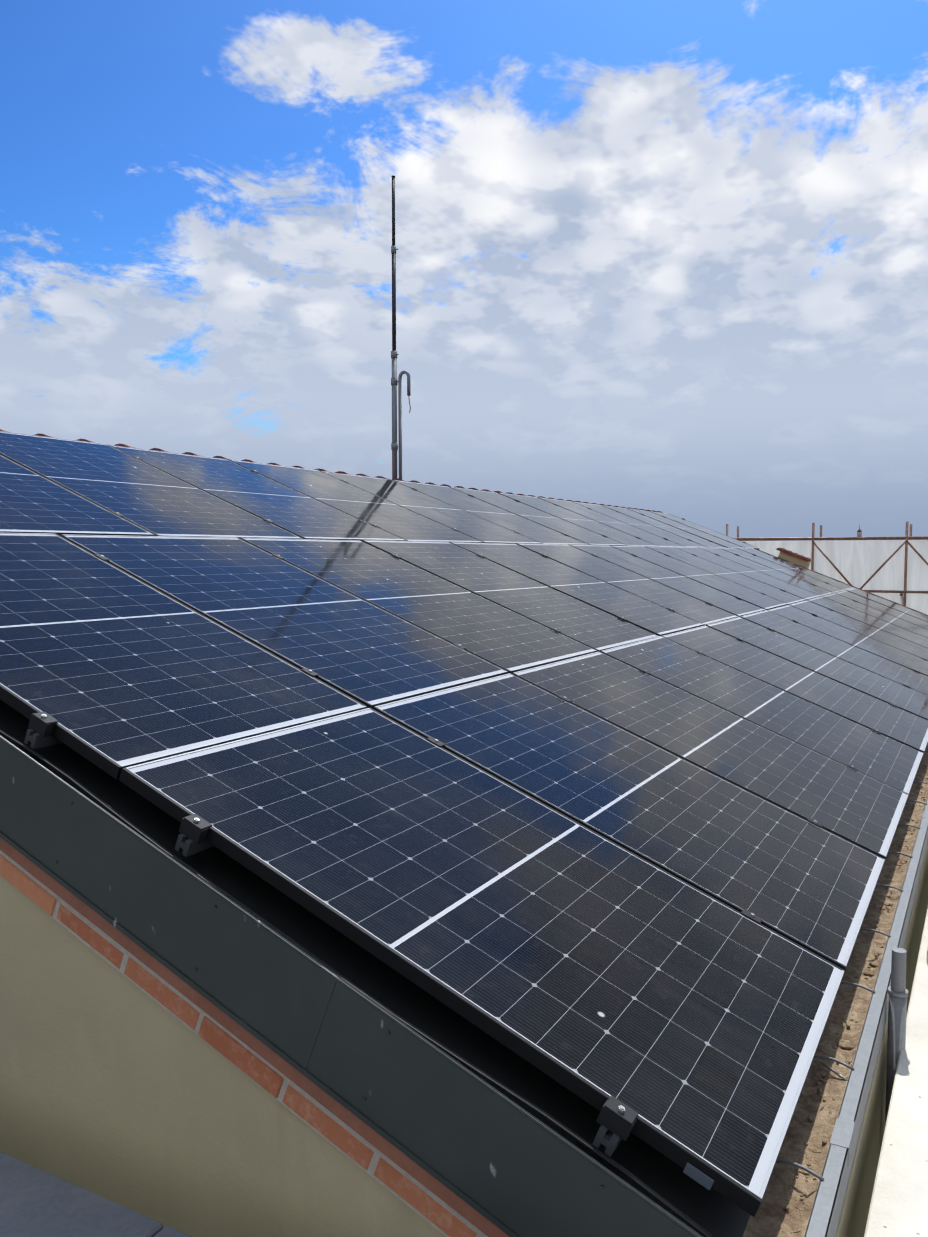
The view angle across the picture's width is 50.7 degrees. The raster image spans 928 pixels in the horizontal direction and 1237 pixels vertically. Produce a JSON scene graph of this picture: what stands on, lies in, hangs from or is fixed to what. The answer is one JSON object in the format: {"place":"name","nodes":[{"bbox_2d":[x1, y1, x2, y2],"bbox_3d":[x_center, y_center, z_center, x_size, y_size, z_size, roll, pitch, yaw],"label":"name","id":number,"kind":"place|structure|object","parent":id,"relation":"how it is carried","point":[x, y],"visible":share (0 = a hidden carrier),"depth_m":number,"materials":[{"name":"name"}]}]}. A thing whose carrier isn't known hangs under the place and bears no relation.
{"place":"outdoors","nodes":[
{"label":"outdoors","id":0,"kind":"place"},
{"bbox_2d":[0,1152,191,1236],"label":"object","id":1,"kind":"structure","parent":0,"point":[35,1202],"depth_m":2.13,"materials":[{"name":"grey concrete"}]},
{"bbox_2d":[0,0,927,540],"label":"sky","id":2,"kind":"structure","parent":0,"point":[665,256],"materials":[{"name":"blue"}]},
{"bbox_2d":[857,524,861,536],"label":"distant church dome","id":3,"kind":"structure","parent":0,"point":[859,532],"depth_m":391.82,"materials":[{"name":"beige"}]},
{"bbox_2d":[864,909,927,1236],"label":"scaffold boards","id":4,"kind":"object","parent":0,"point":[899,1204],"visible":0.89,"depth_m":2.40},
{"label":"ground","id":5,"kind":"structure","parent":0,"visible":0},
{"bbox_2d":[0,844,927,1236],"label":"building walls","id":6,"kind":"structure","parent":5,"relation":"on","point":[116,1086],"depth_m":2.45,"materials":[{"name":"beige paint"}]},
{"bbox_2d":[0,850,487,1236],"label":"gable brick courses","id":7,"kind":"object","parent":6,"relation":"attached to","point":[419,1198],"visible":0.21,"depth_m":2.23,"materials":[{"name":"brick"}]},
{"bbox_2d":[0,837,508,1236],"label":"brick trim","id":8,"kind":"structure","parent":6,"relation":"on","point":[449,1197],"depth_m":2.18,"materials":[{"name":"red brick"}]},
{"bbox_2d":[24,729,621,1156],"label":"mounting rails","id":9,"kind":"object","parent":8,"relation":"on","point":[604,1135],"visible":0.06,"depth_m":2.37,"materials":[{"name":"metal"}]},
{"bbox_2d":[0,454,154,535],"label":"solar panel","id":10,"kind":"object","parent":9,"relation":"on","point":[31,501],"visible":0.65,"depth_m":4.63,"materials":[{"name":"black"}]},
{"bbox_2d":[0,431,302,538],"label":"solar panel","id":11,"kind":"object","parent":9,"relation":"on","point":[150,498],"visible":0.9,"depth_m":5.55,"materials":[{"name":"black"}]},
{"bbox_2d":[0,533,367,778],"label":"solar panel","id":12,"kind":"object","parent":9,"relation":"on","point":[113,670],"visible":0.85,"depth_m":3.23,"materials":[{"name":"black"}]},
{"bbox_2d":[110,445,406,540],"bbox_3d":[-1.380,-0.830,6.638,1.732,0.035,1.134,26,15,25],"label":"solar panel","id":13,"kind":"object","parent":9,"relation":"on","point":[295,512],"visible":0.83,"depth_m":6.56,"materials":[{"name":"black"}]},
{"bbox_2d":[60,534,507,708],"bbox_3d":[-0.779,-0.044,4.390,1.732,0.035,1.134,26,15,25],"label":"solar panel","id":14,"kind":"object","parent":9,"relation":"on","point":[366,653],"visible":0.9,"depth_m":4.28,"materials":[{"name":"black"}]},
{"bbox_2d":[230,460,482,542],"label":"solar panel","id":15,"kind":"object","parent":9,"relation":"on","point":[371,508],"visible":0.85,"depth_m":7.59,"materials":[{"name":"black"}]},
{"bbox_2d":[240,538,596,673],"bbox_3d":[-0.229,-0.111,5.402,1.732,0.037,1.134,26,15,25],"label":"solar panel","id":16,"kind":"object","parent":9,"relation":"on","point":[509,641],"visible":0.75,"depth_m":5.31,"materials":[{"name":"black"}]},
{"bbox_2d":[322,471,541,543],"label":"solar panel","id":17,"kind":"object","parent":9,"relation":"on","point":[483,530],"visible":0.75,"depth_m":8.61,"materials":[{"name":"black"}]},
{"bbox_2d":[28,456,926,1140],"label":"panel clamps","id":18,"kind":"object","parent":9,"relation":"attached to","point":[616,1116],"visible":0.83,"depth_m":2.38,"materials":[{"name":"black metal"}]},
{"bbox_2d":[119,708,844,1216],"bbox_3d":[0.097,0.707,2.648,1.732,0.036,1.134,26,15,25],"label":"solar panel","id":19,"kind":"object","parent":9,"relation":"on","point":[685,1020],"visible":1,"depth_m":2.45,"materials":[{"name":"black"}]},
{"bbox_2d":[393,480,588,544],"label":"solar panel","id":20,"kind":"object","parent":9,"relation":"on","point":[542,534],"visible":0.79,"depth_m":9.64,"materials":[{"name":"black"}]},
{"bbox_2d":[362,540,657,651],"bbox_3d":[0.320,-0.178,6.415,1.732,0.037,1.134,26,15,25],"label":"solar panel","id":21,"kind":"object","parent":9,"relation":"on","point":[597,629],"visible":0.85,"depth_m":6.34,"materials":[{"name":"black"}]},
{"bbox_2d":[451,487,626,545],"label":"solar panel","id":22,"kind":"object","parent":9,"relation":"on","point":[570,529],"visible":0.81,"depth_m":10.64,"materials":[{"name":"black"}]},
{"bbox_2d":[450,542,703,635],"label":"solar panel","id":23,"kind":"object","parent":9,"relation":"on","point":[645,614],"visible":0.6,"depth_m":7.35,"materials":[{"name":"black"}]},
{"bbox_2d":[497,492,656,545],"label":"solar panel","id":24,"kind":"object","parent":9,"relation":"on","point":[583,521],"visible":0.83,"depth_m":11.66,"materials":[{"name":"black"}]},
{"bbox_2d":[538,497,683,546],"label":"solar panel","id":25,"kind":"object","parent":9,"relation":"on","point":[615,523],"visible":0.83,"depth_m":12.68,"materials":[{"name":"black"}]},
{"bbox_2d":[517,543,738,625],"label":"solar panel","id":26,"kind":"object","parent":9,"relation":"on","point":[665,596],"visible":0.69,"depth_m":8.38,"materials":[{"name":"black"}]},
{"bbox_2d":[373,673,884,969],"bbox_3d":[0.647,0.640,3.661,1.732,0.036,1.134,26,15,25],"label":"solar panel","id":27,"kind":"object","parent":9,"relation":"on","point":[804,883],"visible":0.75,"depth_m":3.53,"materials":[{"name":"black"}]},
{"bbox_2d":[574,502,707,547],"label":"solar panel","id":28,"kind":"object","parent":9,"relation":"on","point":[652,529],"visible":0.71,"depth_m":13.71,"materials":[{"name":"black"}]},
{"bbox_2d":[602,505,726,547],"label":"solar panel","id":29,"kind":"object","parent":9,"relation":"on","point":[669,528],"visible":0.83,"depth_m":14.71,"materials":[{"name":"black"}]},
{"bbox_2d":[569,544,765,616],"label":"solar panel","id":30,"kind":"object","parent":9,"relation":"on","point":[684,584],"visible":0.71,"depth_m":9.40,"materials":[{"name":"black"}]},
{"bbox_2d":[627,508,743,547],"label":"solar panel","id":31,"kind":"object","parent":9,"relation":"on","point":[699,533],"visible":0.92,"depth_m":15.71,"materials":[{"name":"black"}]},
{"bbox_2d":[613,546,787,609],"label":"solar panel","id":32,"kind":"object","parent":9,"relation":"on","point":[744,593],"visible":0.71,"depth_m":10.41,"materials":[{"name":"black"}]},
{"bbox_2d":[650,511,759,549],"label":"solar panel","id":33,"kind":"object","parent":9,"relation":"on","point":[707,530],"visible":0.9,"depth_m":16.73,"materials":[{"name":"black"}]},
{"bbox_2d":[512,651,908,858],"bbox_3d":[1.197,0.573,4.673,1.732,0.035,1.134,26,15,25],"label":"solar panel","id":34,"kind":"object","parent":9,"relation":"on","point":[862,810],"visible":0.85,"depth_m":4.57,"materials":[{"name":"black"}]},
{"bbox_2d":[645,546,805,604],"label":"solar panel","id":35,"kind":"object","parent":9,"relation":"on","point":[734,576],"visible":0.67,"depth_m":11.45,"materials":[{"name":"black"}]},
{"bbox_2d":[676,547,820,599],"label":"solar panel","id":36,"kind":"object","parent":9,"relation":"on","point":[757,575],"visible":0.62,"depth_m":12.46,"materials":[{"name":"black"}]},
{"bbox_2d":[600,636,923,793],"bbox_3d":[1.747,0.506,5.686,1.732,0.035,1.134,26,15,25],"label":"solar panel","id":37,"kind":"object","parent":9,"relation":"on","point":[859,747],"visible":0.79,"depth_m":5.61,"materials":[{"name":"black"}]},
{"bbox_2d":[699,547,833,595],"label":"solar panel","id":38,"kind":"object","parent":9,"relation":"on","point":[772,572],"visible":0.62,"depth_m":13.48,"materials":[{"name":"black"}]},
{"bbox_2d":[721,548,844,592],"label":"solar panel","id":39,"kind":"object","parent":9,"relation":"on","point":[789,571],"visible":0.83,"depth_m":14.49,"materials":[{"name":"black"}]},
{"bbox_2d":[663,625,927,752],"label":"solar panel","id":40,"kind":"object","parent":9,"relation":"on","point":[907,728],"visible":0.81,"depth_m":6.62,"materials":[{"name":"black"}]},
{"bbox_2d":[738,548,854,590],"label":"solar panel","id":41,"kind":"object","parent":9,"relation":"on","point":[797,568],"visible":0.83,"depth_m":15.51,"materials":[{"name":"black"}]},
{"bbox_2d":[706,617,927,719],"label":"solar panel","id":42,"kind":"object","parent":9,"relation":"on","point":[882,688],"visible":0.92,"depth_m":7.65,"materials":[{"name":"black"}]},
{"bbox_2d":[740,610,927,694],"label":"solar panel","id":43,"kind":"object","parent":9,"relation":"on","point":[855,655],"visible":0.92,"depth_m":8.70,"materials":[{"name":"black"}]},
{"bbox_2d":[768,605,927,675],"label":"solar panel","id":44,"kind":"object","parent":9,"relation":"on","point":[868,644],"visible":0.76,"depth_m":9.73,"materials":[{"name":"black"}]},
{"bbox_2d":[790,600,927,659],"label":"solar panel","id":45,"kind":"object","parent":9,"relation":"on","point":[885,637],"visible":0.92,"depth_m":10.77,"materials":[{"name":"black"}]},
{"bbox_2d":[808,596,927,647],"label":"solar panel","id":46,"kind":"object","parent":9,"relation":"on","point":[898,631],"visible":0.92,"depth_m":11.79,"materials":[{"name":"black"}]},
{"bbox_2d":[823,593,927,637],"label":"solar panel","id":47,"kind":"object","parent":9,"relation":"on","point":[886,617],"visible":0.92,"depth_m":12.83,"materials":[{"name":"black"}]},
{"bbox_2d":[836,590,927,628],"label":"solar panel","id":48,"kind":"object","parent":9,"relation":"on","point":[887,610],"visible":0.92,"depth_m":13.86,"materials":[{"name":"black"}]},
{"bbox_2d":[847,588,927,621],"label":"solar panel","id":49,"kind":"object","parent":9,"relation":"on","point":[890,604],"visible":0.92,"depth_m":14.86,"materials":[{"name":"black"}]},
{"bbox_2d":[0,550,923,1236],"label":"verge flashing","id":50,"kind":"object","parent":8,"relation":"on","point":[508,1164],"visible":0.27,"depth_m":2.11,"materials":[{"name":"paint"}]},
{"bbox_2d":[0,729,713,1236],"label":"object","id":51,"kind":"object","parent":50,"relation":"attached to","point":[696,1175],"visible":0.92,"depth_m":2.03,"materials":[{"name":"black metal"}]},
{"bbox_2d":[776,548,810,568],"bbox_3d":[5.691,-0.927,17.117,0.572,0.481,0.400,26,15,25],"label":"chimney","id":52,"kind":"object","parent":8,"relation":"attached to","point":[795,558],"visible":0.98,"depth_m":16.93,"materials":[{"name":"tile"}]},
{"bbox_2d":[774,556,927,615],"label":"roof tiles","id":53,"kind":"object","parent":8,"relation":"on","point":[865,591],"depth_m":16.16,"materials":[{"name":"brown tile"}]},
{"bbox_2d":[0,429,662,512],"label":"ridge tiles","id":54,"kind":"object","parent":6,"relation":"on","point":[155,449],"visible":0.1,"depth_m":9.06,"materials":[{"name":"tile"}]},
{"bbox_2d":[391,175,410,478],"bbox_3d":[-0.666,-2.843,9.887,0.274,3.179,0.180,2,4,28],"label":"antenna mast","id":55,"kind":"object","parent":6,"relation":"on","point":[395,381],"visible":0.96,"depth_m":9.91,"materials":[{"name":"grey metal"}]},
{"bbox_2d":[776,750,927,1236],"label":"rain gutter","id":56,"kind":"object","parent":6,"relation":"on","point":[824,1218],"visible":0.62,"depth_m":2.44,"materials":[{"name":"grey metal"}]},
{"bbox_2d":[742,743,927,1236],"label":"roof tiles","id":57,"kind":"object","parent":56,"relation":"on","point":[785,1206],"visible":0.81,"depth_m":2.52,"materials":[{"name":"beige tile"}]},
{"bbox_2d":[821,1062,847,1080],"bbox_3d":[0.934,1.141,2.453,0.012,0.013,0.103,-2,4,-25],"label":"bracket","id":58,"kind":"object","parent":57,"relation":"on","point":[834,1071],"visible":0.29,"depth_m":2.46,"materials":[{"name":"silver metal"}]},
{"bbox_2d":[726,521,927,605],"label":"scaffold tubes","id":59,"kind":"object","parent":5,"relation":"on","point":[906,538],"visible":0.19,"depth_m":18.54},
{"bbox_2d":[742,540,927,614],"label":"sheeting","id":60,"kind":"object","parent":59,"relation":"attached to","point":[857,563],"visible":0.04,"depth_m":18.46,"materials":[{"name":"white plastic"}]},
{"bbox_2d":[885,947,907,1125],"bbox_3d":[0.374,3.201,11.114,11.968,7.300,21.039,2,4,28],"label":"downpipe","id":61,"kind":"object","parent":5,"relation":"on","point":[897,1009],"visible":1,"depth_m":2.83,"materials":[{"name":"grey metal"}]}
]}

